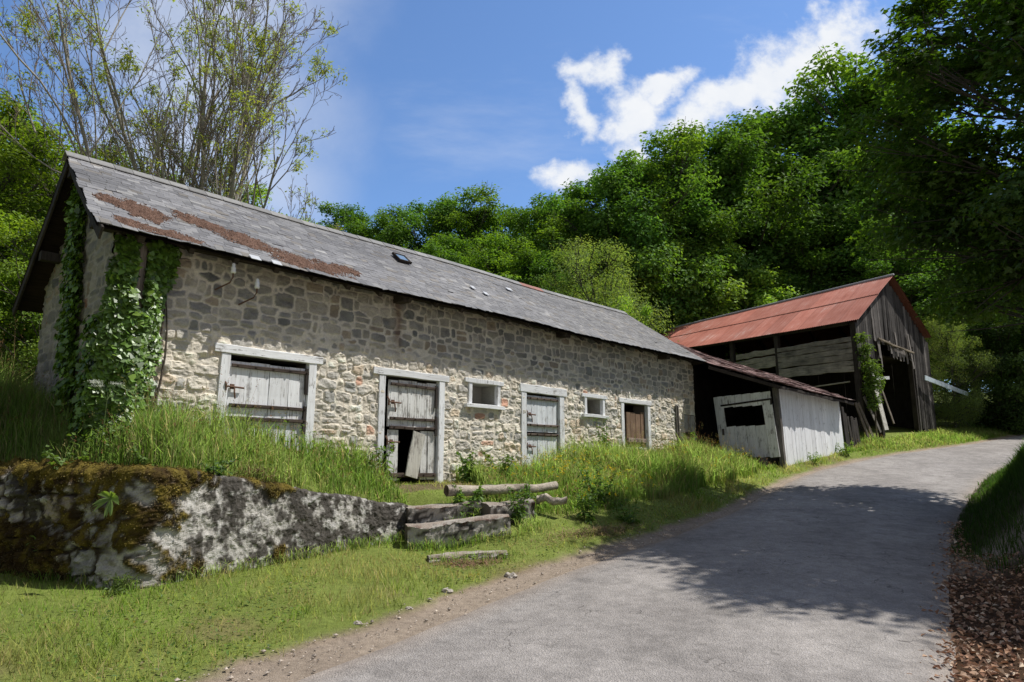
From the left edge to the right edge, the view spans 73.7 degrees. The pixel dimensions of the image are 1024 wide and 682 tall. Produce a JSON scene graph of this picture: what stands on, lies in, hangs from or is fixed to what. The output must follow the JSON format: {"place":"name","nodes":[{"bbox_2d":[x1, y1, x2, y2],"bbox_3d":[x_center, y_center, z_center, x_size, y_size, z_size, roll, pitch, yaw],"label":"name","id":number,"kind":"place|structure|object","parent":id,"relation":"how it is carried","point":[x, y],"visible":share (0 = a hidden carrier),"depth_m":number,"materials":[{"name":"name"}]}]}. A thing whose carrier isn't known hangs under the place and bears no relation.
{"place":"outdoors","nodes":[
{"label":"outdoors","id":0,"kind":"place"},
{"bbox_2d":[0,393,1023,681],"bbox_3d":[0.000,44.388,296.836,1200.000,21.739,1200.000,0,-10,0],"label":"ground","id":1,"kind":"structure","parent":0,"point":[346,643],"depth_m":6.98,"materials":[{"name":"plant"}]},
{"bbox_2d":[0,204,37,346],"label":"hazel tree","id":2,"kind":"object","parent":1,"relation":"on","point":[8,216],"visible":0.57,"depth_m":13.90,"materials":[{"name":"green plant"}]},
{"bbox_2d":[0,214,43,393],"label":"hazel tree","id":3,"kind":"object","parent":1,"relation":"on","point":[38,317],"visible":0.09,"depth_m":13.30,"materials":[{"name":"green plant"}]},
{"bbox_2d":[0,130,62,368],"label":"hazel tree","id":4,"kind":"object","parent":1,"relation":"on","point":[13,160],"visible":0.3,"depth_m":15.76,"materials":[{"name":"green plant"}]},
{"bbox_2d":[0,96,74,265],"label":"hazel tree","id":5,"kind":"object","parent":1,"relation":"on","point":[20,121],"visible":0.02,"depth_m":21.09,"materials":[{"name":"green plant"}]},
{"bbox_2d":[26,497,49,550],"bbox_3d":[-5.039,2.124,7.521,0.476,0.960,0.465,0,-10,0],"label":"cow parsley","id":6,"kind":"object","parent":1,"relation":"on","point":[32,535],"visible":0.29,"depth_m":7.39,"materials":[{"name":"green plant"}]},
{"bbox_2d":[0,88,78,355],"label":"hazel tree","id":7,"kind":"object","parent":1,"relation":"on","point":[3,113],"visible":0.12,"depth_m":18.43,"materials":[{"name":"green plant"}]},
{"bbox_2d":[0,147,110,346],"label":"hazel tree","id":8,"kind":"object","parent":1,"relation":"on","point":[39,205],"depth_m":19.69,"materials":[{"name":"green plant"}]},
{"bbox_2d":[105,571,139,597],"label":"leafy weed","id":9,"kind":"object","parent":1,"relation":"on","point":[122,584],"visible":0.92,"depth_m":6.90,"materials":[{"name":"green plant"}]},
{"bbox_2d":[53,145,195,185],"bbox_3d":[-15.396,-2.518,27.350,7.873,11.719,9.411,-3,-11,16],"label":"hazel tree","id":10,"kind":"object","parent":1,"relation":"on","point":[117,162],"depth_m":27.64,"materials":[{"name":"green plant"}]},
{"bbox_2d":[0,0,294,197],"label":"ash tree","id":11,"kind":"object","parent":1,"relation":"on","point":[102,152],"visible":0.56,"depth_m":17.01,"materials":[{"name":"green plant"}]},
{"bbox_2d":[0,456,407,589],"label":"retaining wall","id":12,"kind":"structure","parent":1,"relation":"on","point":[165,523],"depth_m":7.51,"materials":[{"name":"stone"},{"name":"moss"},{"name":"lichen"}]},
{"bbox_2d":[42,445,88,469],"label":"leafy weed","id":13,"kind":"object","parent":12,"relation":"on","point":[52,459],"visible":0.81,"depth_m":7.57,"materials":[{"name":"green plant"}]},
{"bbox_2d":[83,379,124,462],"bbox_3d":[-4.764,0.961,7.919,0.430,1.026,0.327,9,-13,-40],"label":"cow parsley","id":14,"kind":"object","parent":12,"relation":"on","point":[103,428],"visible":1,"depth_m":7.92,"materials":[{"name":"green plant"}]},
{"bbox_2d":[92,491,118,516],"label":"rosette plant","id":15,"kind":"object","parent":12,"relation":"attached to","point":[111,496],"visible":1,"depth_m":7.04,"materials":[{"name":"plant"}]},
{"bbox_2d":[124,447,163,465],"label":"leafy weed","id":16,"kind":"object","parent":12,"relation":"on","point":[137,457],"visible":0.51,"depth_m":7.61,"materials":[{"name":"green plant"}]},
{"bbox_2d":[196,455,240,475],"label":"leafy weed","id":17,"kind":"object","parent":12,"relation":"on","point":[222,468],"visible":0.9,"depth_m":8.00,"materials":[{"name":"green plant"}]},
{"bbox_2d":[221,460,306,573],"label":"dry grass","id":18,"kind":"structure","parent":12,"relation":"on","point":[262,476],"depth_m":8.64,"materials":[{"name":"green plant"}]},
{"bbox_2d":[95,0,347,230],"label":"ash tree","id":19,"kind":"object","parent":1,"relation":"on","point":[205,135],"visible":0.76,"depth_m":17.19,"materials":[{"name":"green plant"}]},
{"bbox_2d":[209,171,311,222],"bbox_3d":[-11.337,-1.724,28.947,8.699,10.834,7.278,-5,-11,26],"label":"hazel tree","id":20,"kind":"object","parent":1,"relation":"on","point":[263,191],"visible":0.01,"depth_m":28.08,"materials":[{"name":"green plant"}]},
{"bbox_2d":[314,201,378,238],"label":"beech tree","id":21,"kind":"object","parent":1,"relation":"on","point":[329,210],"visible":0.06,"depth_m":47.52,"materials":[{"name":"green plant"}]},
{"bbox_2d":[12,150,706,482],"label":"stone barn","id":22,"kind":"structure","parent":1,"relation":"on","point":[429,366],"depth_m":11.47,"materials":[{"name":"grey"}]},
{"bbox_2d":[49,182,182,449],"bbox_3d":[-5.641,-0.491,9.072,2.271,4.041,0.995,-4,-11,20],"label":"ivy","id":23,"kind":"object","parent":22,"relation":"attached to","point":[123,337],"visible":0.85,"depth_m":8.63,"materials":[{"name":"green plant"}]},
{"bbox_2d":[224,361,308,450],"bbox_3d":[-3.593,1.035,9.977,0.119,1.409,1.323,-9,-14,42],"label":"door","id":24,"kind":"structure","parent":22,"relation":"in","point":[287,388],"depth_m":10.07,"materials":[{"name":"white paint"}]},
{"bbox_2d":[385,380,437,480],"bbox_3d":[-1.750,1.553,11.912,0.123,1.716,1.135,-9,-14,42],"label":"door","id":25,"kind":"structure","parent":22,"relation":"in","point":[411,405],"depth_m":11.95,"materials":[{"name":"white paint"}]},
{"bbox_2d":[464,377,504,409],"bbox_3d":[-0.541,1.036,13.304,0.151,0.568,1.050,-9,-14,42],"label":"window","id":26,"kind":"structure","parent":22,"relation":"in","point":[497,384],"depth_m":13.24,"materials":[{"name":"white paint"}]},
{"bbox_2d":[527,395,558,465],"bbox_3d":[0.648,2.011,14.458,0.122,1.680,1.073,-9,-14,42],"label":"door","id":27,"kind":"structure","parent":22,"relation":"in","point":[541,411],"depth_m":14.49,"materials":[{"name":"white paint"}]},
{"bbox_2d":[581,393,608,418],"bbox_3d":[1.922,1.520,15.920,0.150,0.545,0.980,-9,-14,42],"label":"window","id":28,"kind":"structure","parent":22,"relation":"in","point":[602,402],"depth_m":15.90,"materials":[{"name":"white paint"}]},
{"bbox_2d":[684,415,695,443],"bbox_3d":[4.987,2.726,19.095,0.061,1.280,0.602,-9,-14,42],"label":"door","id":29,"kind":"structure","parent":22,"relation":"in","point":[689,422],"depth_m":19.13,"materials":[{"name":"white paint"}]},
{"bbox_2d":[356,452,375,481],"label":"leafy weed","id":30,"kind":"object","parent":1,"relation":"on","point":[370,463],"visible":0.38,"depth_m":10.67,"materials":[{"name":"green plant"}]},
{"bbox_2d":[333,204,427,252],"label":"beech tree","id":31,"kind":"object","parent":1,"relation":"on","point":[383,224],"visible":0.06,"depth_m":44.11,"materials":[{"name":"green plant"}]},
{"bbox_2d":[373,442,394,481],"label":"leafy weed","id":32,"kind":"object","parent":1,"relation":"on","point":[385,455],"visible":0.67,"depth_m":11.01,"materials":[{"name":"green plant"}]},
{"bbox_2d":[67,395,750,514],"bbox_3d":[1.014,2.264,12.759,2.693,1.676,15.652,-9,-14,42],"label":"ground cover","id":33,"kind":"object","parent":1,"relation":"on","point":[278,427],"visible":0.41,"depth_m":10.06,"materials":[{"name":"plant"}]},
{"bbox_2d":[393,232,485,270],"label":"beech tree","id":34,"kind":"object","parent":1,"relation":"on","point":[435,250],"visible":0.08,"depth_m":36.52,"materials":[{"name":"green plant"}]},
{"bbox_2d":[406,500,480,523],"bbox_3d":[-1.022,2.622,10.161,1.107,0.478,0.364,3,-11,-18],"label":"stone step","id":35,"kind":"object","parent":1,"relation":"on","point":[419,514],"visible":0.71,"depth_m":10.02,"materials":[{"name":"stone"}]},
{"bbox_2d":[441,587,452,592],"bbox_3d":[-0.702,2.696,7.357,0.143,0.072,0.107,0,-10,0],"label":"stone","id":36,"kind":"object","parent":1,"relation":"on","point":[444,590],"visible":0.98,"depth_m":7.32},
{"bbox_2d":[0,316,896,593],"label":"tall grass","id":37,"kind":"structure","parent":1,"relation":"on","point":[25,408],"depth_m":9.46,"materials":[{"name":"plant"}]},
{"bbox_2d":[536,493,566,504],"bbox_3d":[0.624,2.487,10.732,0.484,0.186,0.144,-2,-10,12],"label":"fallen log","id":38,"kind":"object","parent":37,"relation":"on","point":[548,498],"visible":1,"depth_m":10.69,"materials":[{"name":"grey wood"}]},
{"bbox_2d":[385,191,513,257],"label":"beech tree","id":39,"kind":"object","parent":1,"relation":"on","point":[435,206],"visible":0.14,"depth_m":45.82,"materials":[{"name":"green plant"}]},
{"bbox_2d":[404,514,510,548],"bbox_3d":[-0.778,2.747,9.694,1.443,0.558,0.553,3,-11,-14],"label":"stone step","id":40,"kind":"object","parent":1,"relation":"on","point":[454,529],"visible":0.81,"depth_m":9.48,"materials":[{"name":"stone"}]},
{"bbox_2d":[456,450,477,482],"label":"leafy weed","id":41,"kind":"object","parent":1,"relation":"on","point":[465,467],"visible":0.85,"depth_m":12.14,"materials":[{"name":"green plant"}]},
{"bbox_2d":[427,550,507,562],"bbox_3d":[-0.577,2.860,8.870,1.042,0.241,0.247,3,-11,-16],"label":"stone edging","id":42,"kind":"object","parent":1,"relation":"on","point":[448,554],"visible":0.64,"depth_m":8.83,"materials":[{"name":"stone"}]},
{"bbox_2d":[409,549,525,568],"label":"dry grass","id":43,"kind":"structure","parent":1,"relation":"on","point":[468,562],"depth_m":8.63,"materials":[{"name":"green plant"}]},
{"bbox_2d":[452,481,485,517],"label":"leafy weed","id":44,"kind":"object","parent":1,"relation":"on","point":[461,495],"visible":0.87,"depth_m":10.27,"materials":[{"name":"green plant"}]},
{"bbox_2d":[420,180,519,273],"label":"beech tree","id":45,"kind":"object","parent":1,"relation":"on","point":[477,218],"visible":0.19,"depth_m":45.33,"materials":[{"name":"green plant"}]},
{"bbox_2d":[174,491,766,681],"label":"gravel","id":46,"kind":"structure","parent":1,"relation":"on","point":[263,651],"depth_m":6.18,"materials":[{"name":"gravel"}]},
{"bbox_2d":[472,484,491,502],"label":"leafy weed","id":47,"kind":"object","parent":1,"relation":"on","point":[482,496],"visible":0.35,"depth_m":10.47,"materials":[{"name":"green plant"}]},
{"bbox_2d":[453,203,532,274],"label":"beech tree","id":48,"kind":"object","parent":1,"relation":"on","point":[511,236],"visible":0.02,"depth_m":48.98,"materials":[{"name":"green plant"}]},
{"bbox_2d":[481,452,515,476],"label":"leafy weed","id":49,"kind":"object","parent":1,"relation":"on","point":[506,460],"visible":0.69,"depth_m":12.59,"materials":[{"name":"green plant"}]},
{"bbox_2d":[444,481,557,496],"bbox_3d":[-0.124,2.356,10.887,2.094,0.200,0.181,7,-12,-33],"label":"fallen log","id":50,"kind":"object","parent":1,"relation":"on","point":[451,490],"visible":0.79,"depth_m":10.74,"materials":[{"name":"brown wood"}]},
{"bbox_2d":[463,231,547,280],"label":"beech tree","id":51,"kind":"object","parent":1,"relation":"on","point":[497,261],"visible":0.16,"depth_m":35.77,"materials":[{"name":"green plant"}]},
{"bbox_2d":[481,498,534,522],"bbox_3d":[-0.057,2.663,10.218,0.760,0.592,0.403,6,-12,-31],"label":"stone step","id":52,"kind":"object","parent":1,"relation":"on","point":[503,507],"visible":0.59,"depth_m":10.11,"materials":[{"name":"stone"}]},
{"bbox_2d":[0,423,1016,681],"bbox_3d":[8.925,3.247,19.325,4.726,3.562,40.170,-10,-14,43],"label":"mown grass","id":53,"kind":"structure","parent":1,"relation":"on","point":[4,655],"depth_m":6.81,"materials":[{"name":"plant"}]},
{"bbox_2d":[504,572,517,578],"bbox_3d":[-0.018,2.794,8.131,0.155,0.085,0.137,4,-11,-20],"label":"stone","id":54,"kind":"object","parent":1,"relation":"on","point":[510,575],"visible":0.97,"depth_m":8.10,"materials":[{"name":"stone"}]},
{"bbox_2d":[505,486,529,523],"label":"leafy weed","id":55,"kind":"object","parent":1,"relation":"on","point":[515,516],"visible":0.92,"depth_m":10.05,"materials":[{"name":"green plant"}]},
{"bbox_2d":[510,482,537,516],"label":"leafy weed","id":56,"kind":"object","parent":1,"relation":"on","point":[527,488],"visible":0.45,"depth_m":10.41,"materials":[{"name":"green plant"}]},
{"bbox_2d":[469,192,610,294],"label":"beech tree","id":57,"kind":"object","parent":1,"relation":"on","point":[519,220],"visible":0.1,"depth_m":42.16,"materials":[{"name":"green plant"}]},
{"bbox_2d":[504,215,597,298],"bbox_3d":[2.361,-1.530,39.960,6.552,11.583,8.658,-2,-10,9],"label":"beech tree","id":58,"kind":"object","parent":1,"relation":"on","point":[553,228],"visible":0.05,"depth_m":39.29,"materials":[{"name":"green plant"}]},
{"bbox_2d":[509,247,594,297],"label":"beech tree","id":59,"kind":"object","parent":1,"relation":"on","point":[539,268],"visible":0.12,"depth_m":34.81,"materials":[{"name":"green plant"}]},
{"bbox_2d":[522,178,644,282],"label":"beech tree","id":60,"kind":"object","parent":1,"relation":"on","point":[578,193],"visible":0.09,"depth_m":45.80,"materials":[{"name":"green plant"}]},
{"bbox_2d":[573,484,597,523],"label":"leafy weed","id":61,"kind":"object","parent":1,"relation":"on","point":[587,513],"visible":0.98,"depth_m":10.85,"materials":[{"name":"green plant"}]},
{"bbox_2d":[571,459,615,506],"bbox_3d":[1.458,2.491,11.959,0.638,0.824,0.588,-10,-14,43],"label":"leafy weed","id":62,"kind":"object","parent":1,"relation":"on","point":[599,494],"visible":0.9,"depth_m":11.89,"materials":[{"name":"green plant"}]},
{"bbox_2d":[520,219,673,333],"bbox_3d":[4.732,-1.528,40.904,11.264,11.764,8.789,-8,-13,38],"label":"beech tree","id":63,"kind":"object","parent":1,"relation":"on","point":[612,244],"visible":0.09,"depth_m":38.58,"materials":[{"name":"green plant"}]},
{"bbox_2d":[529,520,669,545],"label":"dry grass","id":64,"kind":"structure","parent":1,"relation":"on","point":[585,529],"depth_m":10.33,"materials":[{"name":"green plant"}]},
{"bbox_2d":[593,417,610,448],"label":"leafy weed","id":65,"kind":"object","parent":1,"relation":"on","point":[603,429],"visible":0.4,"depth_m":15.53,"materials":[{"name":"green plant"}]},
{"bbox_2d":[534,234,678,341],"bbox_3d":[3.796,-0.344,30.268,7.475,9.662,8.404,3,-11,-17],"label":"willow shrub","id":66,"kind":"object","parent":1,"relation":"on","point":[578,267],"visible":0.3,"depth_m":30.16,"materials":[{"name":"leaf"},{"name":"bark"}]},
{"bbox_2d":[485,438,760,514],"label":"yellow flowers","id":67,"kind":"object","parent":1,"relation":"on","point":[600,474],"visible":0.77,"depth_m":12.60,"materials":[{"name":"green plant"}]},
{"bbox_2d":[605,497,640,524],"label":"leafy weed","id":68,"kind":"object","parent":1,"relation":"on","point":[626,517],"visible":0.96,"depth_m":11.15,"materials":[{"name":"green plant"}]},
{"bbox_2d":[600,295,652,326],"bbox_3d":[4.549,1.168,28.322,3.175,6.456,2.873,-9,-13,40],"label":"leafy shrub","id":69,"kind":"object","parent":1,"relation":"on","point":[643,311],"visible":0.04,"depth_m":28.29,"materials":[{"name":"green plant"}]},
{"bbox_2d":[532,149,746,330],"bbox_3d":[6.738,-3.470,41.234,14.107,16.177,11.007,-3,-11,17],"label":"beech tree","id":70,"kind":"object","parent":1,"relation":"on","point":[611,185],"visible":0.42,"depth_m":39.24,"materials":[{"name":"green plant"}]},
{"bbox_2d":[581,233,705,333],"bbox_3d":[7.452,-0.962,39.507,8.480,11.369,7.791,6,-12,-30],"label":"leafy shrub","id":71,"kind":"object","parent":1,"relation":"on","point":[643,283],"visible":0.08,"depth_m":38.04,"materials":[{"name":"green plant"}]},
{"bbox_2d":[592,116,747,334],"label":"beech tree","id":72,"kind":"object","parent":1,"relation":"on","point":[723,233],"visible":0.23,"depth_m":40.81,"materials":[{"name":"green plant"}]},
{"bbox_2d":[681,431,696,443],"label":"leafy weed","id":73,"kind":"object","parent":1,"relation":"on","point":[691,435],"visible":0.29,"depth_m":18.10,"materials":[{"name":"green plant"}]},
{"bbox_2d":[644,178,751,308],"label":"beech tree","id":74,"kind":"object","parent":1,"relation":"on","point":[717,212],"depth_m":45.52,"materials":[{"name":"green plant"}]},
{"bbox_2d":[656,233,755,361],"bbox_3d":[11.593,-0.846,41.008,9.390,11.274,8.498,7,-13,-35],"label":"tree","id":75,"kind":"object","parent":1,"relation":"on","point":[732,282],"visible":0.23,"depth_m":38.94,"materials":[{"name":"green plant"}]},
{"bbox_2d":[644,119,814,308],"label":"beech tree","id":76,"kind":"object","parent":1,"relation":"on","point":[744,209],"visible":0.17,"depth_m":42.81,"materials":[{"name":"green plant"}]},
{"bbox_2d":[647,108,844,305],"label":"beech tree","id":77,"kind":"object","parent":1,"relation":"on","point":[799,182],"visible":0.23,"depth_m":43.49,"materials":[{"name":"green plant"}]},
{"bbox_2d":[705,158,800,288],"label":"beech tree","id":78,"kind":"object","parent":1,"relation":"on","point":[785,261],"visible":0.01,"depth_m":44.10,"materials":[{"name":"green plant"}]},
{"bbox_2d":[730,263,799,309],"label":"leafy shrub","id":79,"kind":"object","parent":1,"relation":"on","point":[774,290],"visible":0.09,"depth_m":40.37,"materials":[{"name":"green plant"}]},
{"bbox_2d":[674,342,860,467],"bbox_3d":[8.675,2.347,22.375,3.636,4.433,9.197,-9,-14,42],"label":"lean to shed","id":80,"kind":"object","parent":1,"relation":"on","point":[783,419],"visible":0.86,"depth_m":20.92,"materials":[{"name":"white wood"}]},
{"bbox_2d":[713,391,779,457],"bbox_3d":[6.624,2.389,19.390,1.860,1.835,0.067,-9,-14,42],"label":"door","id":81,"kind":"structure","parent":80,"relation":"in","point":[764,439],"depth_m":19.28,"materials":[{"name":"white paint"}]},
{"bbox_2d":[706,106,881,288],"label":"beech tree","id":82,"kind":"object","parent":1,"relation":"on","point":[774,148],"visible":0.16,"depth_m":46.71,"materials":[{"name":"green plant"}]},
{"bbox_2d":[659,273,936,437],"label":"timber barn","id":83,"kind":"structure","parent":1,"relation":"on","point":[807,339],"depth_m":29.46,"materials":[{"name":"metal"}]},
{"bbox_2d":[863,396,881,432],"bbox_3d":[13.727,2.790,26.001,0.812,1.412,0.080,3,-11,-18],"label":"leaning board","id":84,"kind":"object","parent":83,"relation":"attached to","point":[872,415],"visible":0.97,"depth_m":25.97,"materials":[{"name":"grey wood"}]},
{"bbox_2d":[873,375,889,429],"bbox_3d":[14.373,2.322,26.427,1.172,2.270,0.241,6,-12,-28],"label":"leaning board","id":85,"kind":"object","parent":83,"relation":"attached to","point":[883,417],"visible":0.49,"depth_m":26.20,"materials":[{"name":"white paint"}]},
{"bbox_2d":[878,380,894,423],"bbox_3d":[14.569,2.329,26.588,0.611,1.799,0.070,2,-10,-11],"label":"leaning board","id":86,"kind":"object","parent":83,"relation":"attached to","point":[891,416],"visible":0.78,"depth_m":26.54,"materials":[{"name":"grey wood"}]},
{"bbox_2d":[924,375,967,395],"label":"beam","id":87,"kind":"structure","parent":83,"relation":"attached to","point":[942,384],"depth_m":29.83,"materials":[{"name":"white paint"}]},
{"bbox_2d":[807,452,821,465],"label":"leafy weed","id":88,"kind":"object","parent":1,"relation":"on","point":[815,459],"visible":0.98,"depth_m":19.84,"materials":[{"name":"green plant"}]},
{"bbox_2d":[741,211,891,305],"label":"beech tree","id":89,"kind":"object","parent":1,"relation":"on","point":[819,237],"visible":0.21,"depth_m":42.68,"materials":[{"name":"green plant"}]},
{"bbox_2d":[835,441,853,455],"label":"leafy weed","id":90,"kind":"object","parent":1,"relation":"on","point":[848,451],"visible":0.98,"depth_m":21.89,"materials":[{"name":"green plant"}]},
{"bbox_2d":[758,78,951,284],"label":"beech tree","id":91,"kind":"object","parent":1,"relation":"on","point":[808,111],"visible":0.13,"depth_m":49.75,"materials":[{"name":"green plant"}]},
{"bbox_2d":[854,402,869,437],"bbox_3d":[13.072,2.991,25.467,0.562,1.434,0.116,1,-10,-4],"label":"leaning board","id":92,"kind":"object","parent":1,"relation":"on","point":[862,420],"visible":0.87,"depth_m":25.45,"materials":[{"name":"grey wood"}]},
{"bbox_2d":[857,402,873,437],"bbox_3d":[13.281,2.975,25.633,0.642,1.384,0.093,2,-10,-11],"label":"leaning board","id":93,"kind":"object","parent":1,"relation":"on","point":[864,418],"visible":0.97,"depth_m":25.62,"materials":[{"name":"grey wood"}]},
{"bbox_2d":[854,332,886,438],"bbox_3d":[13.643,1.683,26.028,1.367,4.041,1.020,3,-11,-14],"label":"elder shrub","id":94,"kind":"object","parent":1,"relation":"on","point":[869,382],"visible":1,"depth_m":25.95,"materials":[{"name":"green plant"}]},
{"bbox_2d":[782,42,978,401],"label":"beech tree","id":95,"kind":"object","parent":1,"relation":"on","point":[856,84],"visible":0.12,"depth_m":49.70,"materials":[{"name":"green plant"}]},
{"bbox_2d":[788,197,972,352],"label":"beech tree","id":96,"kind":"object","parent":1,"relation":"on","point":[844,257],"visible":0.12,"depth_m":41.85,"materials":[{"name":"green plant"}]},
{"bbox_2d":[849,245,978,394],"bbox_3d":[21.183,-0.609,37.105,8.176,9.941,7.970,-1,-10,4],"label":"beech tree","id":97,"kind":"object","parent":1,"relation":"on","point":[901,280],"visible":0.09,"depth_m":36.22,"materials":[{"name":"green plant"}]},
{"bbox_2d":[832,0,1023,331],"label":"maple tree","id":98,"kind":"object","parent":1,"relation":"on","point":[974,203],"visible":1,"depth_m":13.47,"materials":[{"name":"green plant"}]},
{"bbox_2d":[921,314,1004,429],"bbox_3d":[20.125,1.436,31.123,3.803,5.782,4.276,6,-12,-28],"label":"leafy shrub","id":99,"kind":"object","parent":1,"relation":"on","point":[946,398],"visible":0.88,"depth_m":30.82,"materials":[{"name":"leaf"},{"name":"bark"}]},
{"bbox_2d":[906,244,1021,393],"bbox_3d":[26.680,-1.045,39.702,9.273,11.120,11.884,1,-10,-4],"label":"beech tree","id":100,"kind":"object","parent":1,"relation":"on","point":[947,260],"visible":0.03,"depth_m":38.52,"materials":[{"name":"green plant"}]},
{"bbox_2d":[906,521,1023,681],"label":"leaf litter","id":101,"kind":"object","parent":1,"relation":"on","point":[979,667],"visible":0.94,"depth_m":6.21,"materials":[{"name":"plant"}]},
{"bbox_2d":[936,291,1023,430],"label":"beech tree","id":102,"kind":"object","parent":1,"relation":"on","point":[1018,335],"visible":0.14,"depth_m":32.17,"materials":[{"name":"green plant"}]},
{"bbox_2d":[946,307,1023,433],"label":"leafy shrub","id":103,"kind":"object","parent":1,"relation":"on","point":[1002,410],"visible":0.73,"depth_m":30.91,"materials":[{"name":"green plant"}]},
{"bbox_2d":[0,0,1023,390],"label":"sky","id":104,"kind":"structure","parent":0,"point":[525,98],"materials":[{"name":"blue"}]},
{"bbox_2d":[297,435,1023,681],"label":"road","id":105,"kind":"structure","parent":0,"point":[820,575],"depth_m":6.79,"materials":[{"name":"asphalt"}]},
{"bbox_2d":[861,423,1023,573],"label":"bank grass","id":106,"kind":"structure","parent":0,"point":[1008,472],"depth_m":11.43,"materials":[{"name":"plant"}]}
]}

